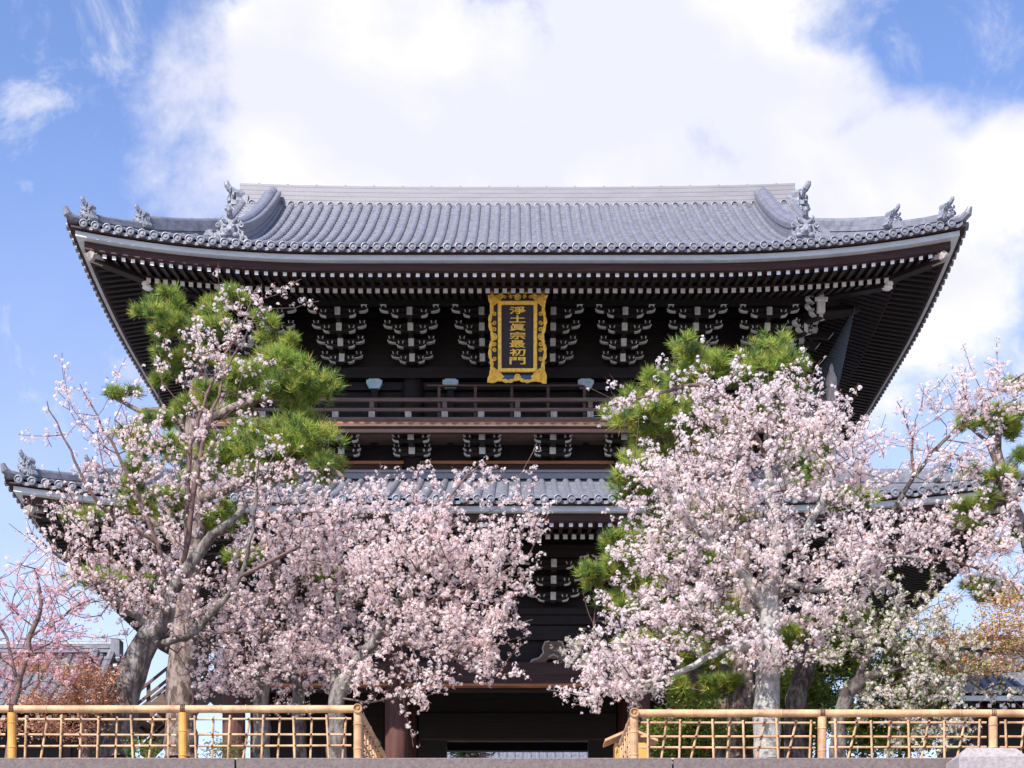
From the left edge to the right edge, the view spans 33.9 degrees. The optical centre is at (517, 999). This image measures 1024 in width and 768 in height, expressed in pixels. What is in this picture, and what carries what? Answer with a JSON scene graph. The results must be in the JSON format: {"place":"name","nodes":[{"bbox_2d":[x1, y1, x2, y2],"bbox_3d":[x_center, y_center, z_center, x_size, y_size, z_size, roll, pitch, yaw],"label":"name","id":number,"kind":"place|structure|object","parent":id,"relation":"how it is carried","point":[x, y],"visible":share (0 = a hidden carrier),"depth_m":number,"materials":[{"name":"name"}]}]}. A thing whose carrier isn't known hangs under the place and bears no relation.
{"place":"outdoors","nodes":[
{"label":"outdoors","id":0,"kind":"place"},
{"bbox_2d":[447,752,499,757],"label":"shrub","id":1,"kind":"object","parent":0,"point":[472,754],"visible":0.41,"depth_m":55.77,"materials":[{"name":"green plant"}]},
{"bbox_2d":[0,0,1023,757],"label":"sky","id":2,"kind":"structure","parent":0,"point":[117,105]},
{"bbox_2d":[806,698,899,757],"bbox_3d":[5.085,-3.971,25.005,1.248,1.138,1.473,0,0,-38],"label":"shrub","id":3,"kind":"object","parent":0,"point":[862,729],"visible":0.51,"depth_m":24.77,"materials":[{"name":"green plant"}]},
{"bbox_2d":[867,705,949,757],"bbox_3d":[5.672,-3.825,24.244,1.190,0.953,1.435,0,0,0],"label":"shrub","id":4,"kind":"object","parent":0,"point":[904,731],"visible":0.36,"depth_m":24.30,"materials":[{"name":"green plant"}]},
{"bbox_3d":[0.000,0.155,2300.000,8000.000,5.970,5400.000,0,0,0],"label":"ground","id":5,"kind":"structure","parent":0,"visible":0},
{"bbox_2d":[0,639,122,757],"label":"stair pavilion","id":6,"kind":"structure","parent":5,"relation":"on","point":[111,649],"depth_m":44.70,"materials":[{"name":"tile"}]},
{"bbox_2d":[137,636,221,757],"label":"stair flight","id":7,"kind":"object","parent":6,"relation":"on","point":[143,727],"visible":0.36,"depth_m":46.60,"materials":[{"name":"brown wood"}]},
{"bbox_2d":[0,546,126,757],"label":"cherry tree","id":8,"kind":"object","parent":5,"relation":"on","point":[19,679],"visible":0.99,"depth_m":22.46,"materials":[{"name":"pink plant"}]},
{"bbox_2d":[0,650,133,757],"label":"maple tree","id":9,"kind":"object","parent":5,"relation":"on","point":[77,698],"visible":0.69,"depth_m":23.34,"materials":[{"name":"orange plant"}]},
{"bbox_2d":[121,730,166,757],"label":"shrub","id":10,"kind":"object","parent":5,"relation":"on","point":[147,750],"visible":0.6,"depth_m":22.49,"materials":[{"name":"green plant"}]},
{"bbox_2d":[0,263,344,757],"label":"cherry tree","id":11,"kind":"object","parent":5,"relation":"on","point":[148,641],"visible":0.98,"depth_m":23.81,"materials":[{"name":"pink plant"}]},
{"bbox_2d":[59,280,352,757],"bbox_3d":[-4.846,-7.823,27.105,5.486,8.018,1.959,0,0,18],"label":"pine tree","id":12,"kind":"object","parent":5,"relation":"on","point":[295,426],"visible":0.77,"depth_m":26.94,"materials":[{"name":"green plant"}]},
{"bbox_2d":[197,731,263,757],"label":"shrub","id":13,"kind":"object","parent":5,"relation":"on","point":[222,749],"visible":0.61,"depth_m":22.96,"materials":[{"name":"green plant"}]},
{"bbox_2d":[179,474,356,757],"bbox_3d":[-3.752,-5.699,25.120,2.653,4.218,2.764,0,0,0],"label":"cherry tree","id":14,"kind":"object","parent":5,"relation":"on","point":[263,685],"visible":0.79,"depth_m":24.95,"materials":[{"name":"pink plant"}]},
{"bbox_2d":[239,462,423,757],"bbox_3d":[-2.805,-5.939,25.791,2.825,4.526,2.693,0,0,0],"label":"cherry tree","id":15,"kind":"object","parent":5,"relation":"on","point":[300,689],"visible":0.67,"depth_m":25.42,"materials":[{"name":"pink plant"}]},
{"bbox_2d":[324,444,556,757],"bbox_3d":[-1.135,-5.903,24.434,3.393,4.780,2.727,0,0,0],"label":"cherry tree","id":16,"kind":"object","parent":5,"relation":"on","point":[345,680],"visible":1,"depth_m":24.33,"materials":[{"name":"pink plant"}]},
{"bbox_2d":[0,758,952,767],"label":"stone edge","id":17,"kind":"object","parent":5,"relation":"on","point":[472,763],"visible":1,"depth_m":19.82,"materials":[{"name":"stone"}]},
{"bbox_2d":[0,703,386,759],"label":"bamboo fence","id":18,"kind":"object","parent":17,"relation":"on","point":[373,748],"visible":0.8,"depth_m":19.97,"materials":[{"name":"brown wood"}]},
{"bbox_2d":[616,708,1023,759],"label":"bamboo fence","id":19,"kind":"object","parent":17,"relation":"on","point":[627,746],"visible":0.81,"depth_m":19.97,"materials":[{"name":"brown wood"}]},
{"bbox_2d":[0,180,1023,760],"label":"temple gate","id":20,"kind":"structure","parent":5,"relation":"on","point":[396,284],"depth_m":40.13,"materials":[{"name":"wood"}]},
{"bbox_2d":[487,290,547,383],"bbox_3d":[-0.001,-15.377,39.028,1.414,1.964,0.750,0,0,0],"label":"name plaque","id":21,"kind":"object","parent":20,"relation":"hanging from","point":[517,323],"visible":1,"depth_m":38.95,"materials":[{"name":"gold paint"}]},
{"bbox_2d":[447,752,587,757],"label":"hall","id":22,"kind":"structure","parent":5,"relation":"on","point":[543,755],"depth_m":71.56,"materials":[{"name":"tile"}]},
{"bbox_2d":[550,591,652,757],"bbox_3d":[1.327,-5.124,26.261,1.636,2.654,1.212,0,0,0],"label":"white blossom tree","id":23,"kind":"object","parent":5,"relation":"on","point":[577,645],"visible":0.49,"depth_m":26.38,"materials":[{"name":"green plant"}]},
{"bbox_2d":[603,730,657,757],"bbox_3d":[1.553,-3.274,23.200,0.720,0.888,0.600,0,0,0],"label":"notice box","id":24,"kind":"object","parent":5,"relation":"on","point":[642,752],"visible":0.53,"depth_m":23.00,"materials":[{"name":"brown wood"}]},
{"bbox_2d":[638,706,682,757],"bbox_3d":[2.192,-4.031,25.827,1.041,1.093,1.769,0,0,0],"label":"shrub","id":25,"kind":"object","parent":5,"relation":"on","point":[653,728],"visible":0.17,"depth_m":25.64,"materials":[{"name":"green plant"}]},
{"bbox_2d":[649,691,737,757],"bbox_3d":[2.605,-4.034,25.151,1.384,1.143,1.490,0,0,0],"label":"shrub","id":26,"kind":"object","parent":5,"relation":"on","point":[691,729],"visible":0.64,"depth_m":24.97,"materials":[{"name":"green plant"}]},
{"bbox_2d":[664,561,757,757],"bbox_3d":[3.366,-5.696,27.669,2.035,3.570,1.181,0,0,0],"label":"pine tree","id":27,"kind":"object","parent":5,"relation":"on","point":[720,753],"visible":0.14,"depth_m":27.51,"materials":[{"name":"green plant"}]},
{"bbox_2d":[571,323,885,757],"bbox_3d":[3.295,-7.153,26.585,5.252,6.756,2.000,0,0,-11],"label":"pine tree","id":28,"kind":"object","parent":5,"relation":"on","point":[736,682],"visible":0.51,"depth_m":26.31,"materials":[{"name":"green plant"}]},
{"bbox_2d":[547,335,929,757],"bbox_3d":[3.111,-6.363,23.792,5.439,5.907,2.807,0,0,0],"label":"cherry tree","id":29,"kind":"object","parent":5,"relation":"on","point":[769,647],"visible":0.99,"depth_m":23.60,"materials":[{"name":"pink plant"}]},
{"bbox_2d":[727,706,784,757],"bbox_3d":[3.870,-4.153,26.374,1.318,1.138,1.575,0,0,34],"label":"shrub","id":30,"kind":"object","parent":5,"relation":"on","point":[747,727],"visible":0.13,"depth_m":26.13,"materials":[{"name":"green plant"}]},
{"bbox_2d":[780,661,834,757],"bbox_3d":[4.413,-4.400,26.088,1.341,1.670,1.631,0,0,0],"label":"shrub","id":31,"kind":"object","parent":5,"relation":"on","point":[816,686],"visible":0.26,"depth_m":25.84,"materials":[{"name":"green plant"}]},
{"bbox_2d":[785,642,850,757],"bbox_3d":[4.911,-4.931,27.364,1.314,2.114,1.553,0,0,-28],"label":"shrub","id":32,"kind":"object","parent":5,"relation":"on","point":[834,680],"visible":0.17,"depth_m":27.04,"materials":[{"name":"green plant"}]},
{"bbox_2d":[808,595,893,757],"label":"tree","id":33,"kind":"object","parent":5,"relation":"on","point":[847,656],"visible":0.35,"depth_m":27.05,"materials":[{"name":"green plant"}]},
{"bbox_2d":[840,628,952,757],"bbox_3d":[5.599,-4.489,24.651,1.765,2.017,1.521,0,0,-45],"label":"shrub","id":34,"kind":"object","parent":5,"relation":"on","point":[897,676],"visible":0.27,"depth_m":24.33,"materials":[{"name":"green plant"}]},
{"bbox_2d":[783,337,1023,757],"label":"cherry tree","id":35,"kind":"object","parent":5,"relation":"on","point":[797,693],"visible":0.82,"depth_m":24.59,"materials":[{"name":"pink plant"}]},
{"bbox_2d":[808,547,1023,757],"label":"white blossom tree","id":36,"kind":"object","parent":5,"relation":"on","point":[860,683],"visible":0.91,"depth_m":23.34,"materials":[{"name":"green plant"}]},
{"bbox_2d":[915,576,1023,684],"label":"maple tree","id":37,"kind":"object","parent":5,"relation":"on","point":[1013,638],"visible":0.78,"depth_m":23.37,"materials":[{"name":"orange plant"}]},
{"bbox_2d":[917,634,1023,757],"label":"stair pavilion","id":38,"kind":"structure","parent":5,"relation":"on","point":[1012,729],"depth_m":43.30,"materials":[{"name":"tile"}]},
{"bbox_2d":[944,374,1023,611],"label":"pine tree","id":39,"kind":"object","parent":5,"relation":"on","point":[1013,424],"visible":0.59,"depth_m":25.90,"materials":[{"name":"green plant"}]},
{"bbox_2d":[946,747,1023,767],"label":"stone post","id":40,"kind":"object","parent":5,"relation":"on","point":[970,757],"visible":1,"depth_m":18.92,"materials":[{"name":"stone"}]}
]}

